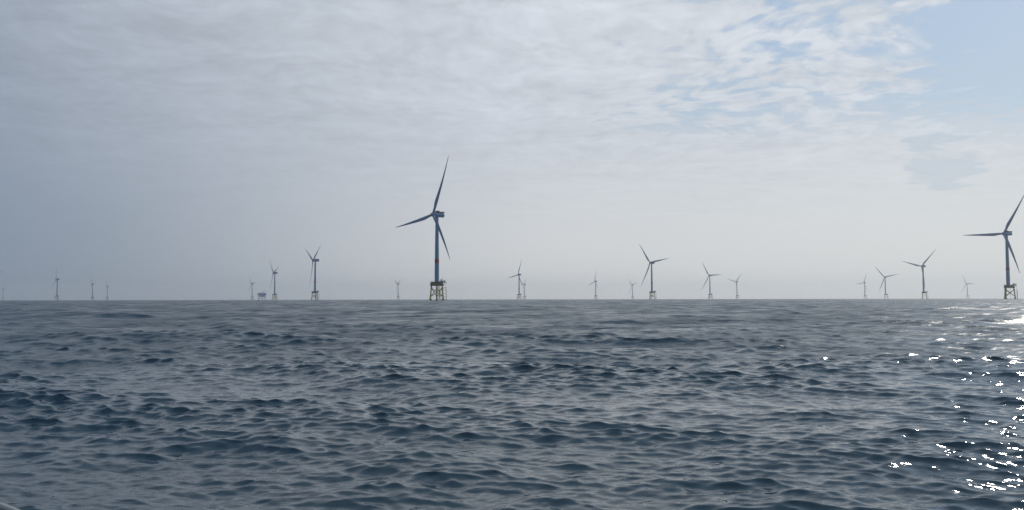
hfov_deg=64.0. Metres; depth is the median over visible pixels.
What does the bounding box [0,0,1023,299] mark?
sky
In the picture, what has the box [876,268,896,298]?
wind turbine
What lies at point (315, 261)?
wind turbine
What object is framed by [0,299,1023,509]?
sea
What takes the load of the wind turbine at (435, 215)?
in the sea
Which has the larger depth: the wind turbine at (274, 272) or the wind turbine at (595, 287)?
the wind turbine at (595, 287)
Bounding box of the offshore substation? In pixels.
[257,293,266,299]
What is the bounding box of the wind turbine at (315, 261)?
[305,245,320,299]
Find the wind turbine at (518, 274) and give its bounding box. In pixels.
[509,263,521,298]
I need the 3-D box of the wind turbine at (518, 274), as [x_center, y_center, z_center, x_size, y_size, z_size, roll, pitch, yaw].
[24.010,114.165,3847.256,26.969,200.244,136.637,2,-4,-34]
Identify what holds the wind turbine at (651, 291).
in the sea
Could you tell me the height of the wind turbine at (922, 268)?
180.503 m
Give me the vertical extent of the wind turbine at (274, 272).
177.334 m
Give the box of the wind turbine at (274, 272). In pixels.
[269,263,278,299]
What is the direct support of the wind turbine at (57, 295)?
in the sea
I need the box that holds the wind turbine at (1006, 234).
[966,196,1023,298]
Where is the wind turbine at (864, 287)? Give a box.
[859,273,866,298]
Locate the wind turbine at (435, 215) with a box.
[395,156,449,299]
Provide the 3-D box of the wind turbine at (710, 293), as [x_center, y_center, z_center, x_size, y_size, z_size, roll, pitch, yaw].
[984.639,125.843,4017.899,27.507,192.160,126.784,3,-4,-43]
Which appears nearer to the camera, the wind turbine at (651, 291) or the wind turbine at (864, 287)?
the wind turbine at (651, 291)
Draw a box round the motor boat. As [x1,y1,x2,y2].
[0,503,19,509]
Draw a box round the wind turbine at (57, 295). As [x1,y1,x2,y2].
[54,271,59,299]
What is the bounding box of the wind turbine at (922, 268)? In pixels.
[903,249,935,298]
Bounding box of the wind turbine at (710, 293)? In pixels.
[703,266,721,298]
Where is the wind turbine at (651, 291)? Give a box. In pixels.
[639,244,667,298]
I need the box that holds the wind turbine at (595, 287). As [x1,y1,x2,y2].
[589,275,597,298]
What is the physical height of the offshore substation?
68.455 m

